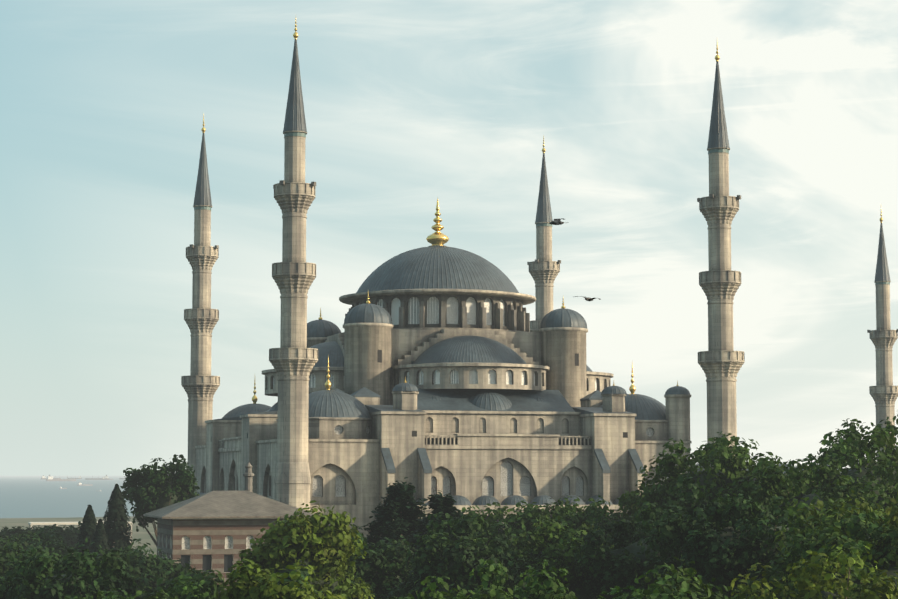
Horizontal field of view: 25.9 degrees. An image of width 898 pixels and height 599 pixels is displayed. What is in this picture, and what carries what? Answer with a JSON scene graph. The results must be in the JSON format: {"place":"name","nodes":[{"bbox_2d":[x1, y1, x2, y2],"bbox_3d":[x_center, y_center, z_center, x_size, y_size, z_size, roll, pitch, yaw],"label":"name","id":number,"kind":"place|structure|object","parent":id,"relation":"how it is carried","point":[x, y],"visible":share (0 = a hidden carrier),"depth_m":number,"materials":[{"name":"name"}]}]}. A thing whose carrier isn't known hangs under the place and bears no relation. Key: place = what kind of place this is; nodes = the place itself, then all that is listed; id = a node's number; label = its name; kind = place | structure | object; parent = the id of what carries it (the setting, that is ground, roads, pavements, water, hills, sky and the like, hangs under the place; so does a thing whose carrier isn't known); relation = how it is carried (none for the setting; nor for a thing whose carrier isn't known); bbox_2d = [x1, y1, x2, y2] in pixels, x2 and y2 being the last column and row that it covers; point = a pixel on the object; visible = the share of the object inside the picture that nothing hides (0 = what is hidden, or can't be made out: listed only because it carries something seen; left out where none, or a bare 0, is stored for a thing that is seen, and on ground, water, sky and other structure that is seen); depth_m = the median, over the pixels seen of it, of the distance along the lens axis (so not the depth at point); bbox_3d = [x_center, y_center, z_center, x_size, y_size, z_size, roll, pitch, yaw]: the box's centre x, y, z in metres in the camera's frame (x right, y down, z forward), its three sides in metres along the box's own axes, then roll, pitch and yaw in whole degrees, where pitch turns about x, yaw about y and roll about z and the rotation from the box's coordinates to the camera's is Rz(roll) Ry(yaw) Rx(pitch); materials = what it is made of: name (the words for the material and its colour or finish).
{"place":"outdoors","nodes":[
{"label":"outdoors","id":0,"kind":"place"},
{"bbox_2d":[0,476,141,517],"bbox_3d":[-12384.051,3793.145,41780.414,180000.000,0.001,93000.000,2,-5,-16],"label":"sea","id":1,"kind":"structure","parent":0,"point":[29,497],"depth_m":4340.95,"materials":[{"name":"blue liquid"}]},
{"bbox_2d":[46,475,75,480],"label":"ship","id":2,"kind":"object","parent":1,"relation":"on","point":[49,478],"visible":0.96,"depth_m":14449.34,"materials":[{"name":"grey paint"}]},
{"bbox_2d":[77,482,92,485],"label":"ship","id":3,"kind":"object","parent":1,"relation":"on","point":[81,484],"visible":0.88,"depth_m":8637.59,"materials":[{"name":"grey paint"}]},
{"bbox_2d":[85,475,108,479],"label":"ship","id":4,"kind":"object","parent":1,"relation":"on","point":[104,478],"visible":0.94,"depth_m":18130.59,"materials":[{"name":"grey paint"}]},
{"bbox_2d":[0,516,156,558],"bbox_3d":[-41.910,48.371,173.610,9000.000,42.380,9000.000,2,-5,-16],"label":"ground","id":5,"kind":"structure","parent":0,"point":[142,534],"depth_m":479.78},
{"bbox_2d":[0,528,73,556],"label":"tree","id":6,"kind":"object","parent":5,"relation":"on","point":[42,538],"visible":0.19,"depth_m":191.70,"materials":[{"name":"green plant"}]},
{"bbox_2d":[0,521,110,553],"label":"tree","id":7,"kind":"object","parent":5,"relation":"on","point":[70,532],"depth_m":250.33,"materials":[{"name":"green plant"}]},
{"bbox_2d":[0,538,122,581],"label":"tree","id":8,"kind":"object","parent":5,"relation":"on","point":[4,558],"depth_m":143.39,"materials":[{"name":"green plant"}]},
{"bbox_2d":[0,538,139,598],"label":"tree","id":9,"kind":"object","parent":5,"relation":"on","point":[110,573],"depth_m":112.99,"materials":[{"name":"green plant"}]},
{"bbox_2d":[28,521,132,542],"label":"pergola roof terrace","id":10,"kind":"structure","parent":5,"relation":"on","point":[51,523],"depth_m":290.01,"materials":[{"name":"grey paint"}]},
{"bbox_2d":[76,505,96,553],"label":"cypress","id":11,"kind":"object","parent":5,"relation":"on","point":[88,525],"depth_m":189.66,"materials":[{"name":"green plant"}]},
{"bbox_2d":[90,518,110,556],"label":"cypress","id":12,"kind":"object","parent":5,"relation":"on","point":[100,537],"visible":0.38,"depth_m":184.96,"materials":[{"name":"green plant"}]},
{"bbox_2d":[103,484,132,550],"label":"cypress","id":13,"kind":"object","parent":5,"relation":"on","point":[118,535],"depth_m":194.78,"materials":[{"name":"green plant"}]},
{"bbox_2d":[64,575,216,598],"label":"tree","id":14,"kind":"object","parent":5,"relation":"on","point":[187,591],"visible":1,"depth_m":93.16,"materials":[{"name":"green plant"}]},
{"bbox_2d":[96,539,206,594],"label":"tree","id":15,"kind":"object","parent":5,"relation":"on","point":[141,569],"depth_m":155.60,"materials":[{"name":"green plant"}]},
{"bbox_2d":[120,454,199,546],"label":"tree","id":16,"kind":"object","parent":5,"relation":"on","point":[182,478],"depth_m":209.56,"materials":[{"name":"green plant"}]},
{"bbox_2d":[135,569,228,598],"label":"tree","id":17,"kind":"object","parent":5,"relation":"on","point":[210,580],"visible":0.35,"depth_m":116.90,"materials":[{"name":"green plant"}]},
{"bbox_2d":[143,462,319,591],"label":"building","id":18,"kind":"structure","parent":5,"relation":"on","point":[216,530],"depth_m":195.50,"materials":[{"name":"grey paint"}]},
{"bbox_2d":[215,558,346,598],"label":"tree","id":19,"kind":"object","parent":5,"relation":"on","point":[240,589],"visible":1,"depth_m":78.10,"materials":[{"name":"green plant"}]},
{"bbox_2d":[247,568,316,596],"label":"tree","id":20,"kind":"object","parent":5,"relation":"on","point":[304,573],"visible":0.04,"depth_m":98.16,"materials":[{"name":"green plant"}]},
{"bbox_2d":[226,500,374,598],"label":"tree","id":21,"kind":"object","parent":5,"relation":"on","point":[335,550],"depth_m":111.83,"materials":[{"name":"green plant"}]},
{"bbox_2d":[336,524,418,598],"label":"tree","id":22,"kind":"object","parent":5,"relation":"on","point":[391,558],"depth_m":126.97,"materials":[{"name":"green plant"}]},
{"bbox_2d":[358,477,428,550],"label":"tree","id":23,"kind":"object","parent":5,"relation":"on","point":[388,514],"depth_m":147.72,"materials":[{"name":"green plant"}]},
{"bbox_2d":[378,576,460,598],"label":"tree","id":24,"kind":"object","parent":5,"relation":"on","point":[432,586],"visible":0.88,"depth_m":78.33,"materials":[{"name":"green plant"}]},
{"bbox_2d":[404,485,477,574],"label":"tree","id":25,"kind":"object","parent":5,"relation":"on","point":[442,504],"depth_m":142.90,"materials":[{"name":"green plant"}]},
{"bbox_2d":[377,511,537,598],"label":"tree","id":26,"kind":"object","parent":5,"relation":"on","point":[426,563],"depth_m":116.28,"materials":[{"name":"green plant"}]},
{"bbox_2d":[431,559,578,598],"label":"tree","id":27,"kind":"object","parent":5,"relation":"on","point":[535,587],"depth_m":78.38,"materials":[{"name":"green plant"}]},
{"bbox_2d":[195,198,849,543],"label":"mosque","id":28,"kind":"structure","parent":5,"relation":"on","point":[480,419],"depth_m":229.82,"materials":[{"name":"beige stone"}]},
{"bbox_2d":[461,500,586,569],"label":"tree","id":29,"kind":"object","parent":5,"relation":"on","point":[520,519],"depth_m":146.26,"materials":[{"name":"green plant"}]},
{"bbox_2d":[181,19,897,509],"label":"minarets","id":30,"kind":"object","parent":5,"relation":"on","point":[293,359],"visible":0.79,"depth_m":228.81,"materials":[{"name":"stone"}]},
{"bbox_2d":[508,513,613,598],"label":"tree","id":31,"kind":"object","parent":5,"relation":"on","point":[560,538],"depth_m":120.25,"materials":[{"name":"green plant"}]},
{"bbox_2d":[518,496,623,547],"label":"tree","id":32,"kind":"object","parent":5,"relation":"on","point":[558,508],"depth_m":146.50,"materials":[{"name":"green plant"}]},
{"bbox_2d":[580,486,663,539],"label":"tree","id":33,"kind":"object","parent":5,"relation":"on","point":[628,501],"depth_m":144.79,"materials":[{"name":"green plant"}]},
{"bbox_2d":[574,501,712,598],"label":"tree","id":34,"kind":"object","parent":5,"relation":"on","point":[619,538],"depth_m":116.10,"materials":[{"name":"green plant"}]},
{"bbox_2d":[598,557,737,598],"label":"tree","id":35,"kind":"object","parent":5,"relation":"on","point":[676,590],"visible":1,"depth_m":74.10,"materials":[{"name":"green plant"}]},
{"bbox_2d":[634,431,812,533],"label":"tree","id":36,"kind":"object","parent":5,"relation":"on","point":[728,464],"depth_m":132.77,"materials":[{"name":"green plant"}]},
{"bbox_2d":[643,473,841,598],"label":"tree","id":37,"kind":"object","parent":5,"relation":"on","point":[698,543],"depth_m":104.93,"materials":[{"name":"green plant"}]},
{"bbox_2d":[718,453,893,533],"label":"tree","id":38,"kind":"object","parent":5,"relation":"on","point":[777,483],"depth_m":115.00,"materials":[{"name":"green plant"}]},
{"bbox_2d":[727,544,897,598],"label":"tree","id":39,"kind":"object","parent":5,"relation":"on","point":[803,582],"depth_m":76.00,"materials":[{"name":"green plant"}]},
{"bbox_2d":[745,497,897,598],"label":"tree","id":40,"kind":"object","parent":5,"relation":"on","point":[808,536],"depth_m":90.95,"materials":[{"name":"green plant"}]},
{"bbox_2d":[773,486,897,573],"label":"tree","id":41,"kind":"object","parent":5,"relation":"on","point":[893,518],"depth_m":95.84,"materials":[{"name":"green plant"}]},
{"bbox_2d":[790,414,897,525],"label":"tree","id":42,"kind":"object","parent":5,"relation":"on","point":[843,451],"depth_m":126.60,"materials":[{"name":"green plant"}]},
{"bbox_2d":[0,0,897,475],"label":"sky","id":43,"kind":"structure","parent":0,"point":[409,105],"materials":[{"name":"blue"}]},
{"bbox_2d":[549,218,568,224],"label":"bird","id":44,"kind":"object","parent":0,"point":[557,222],"visible":1,"depth_m":68.59},
{"bbox_2d":[574,296,600,300],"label":"bird","id":45,"kind":"object","parent":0,"point":[588,299],"visible":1,"depth_m":70.52}
]}

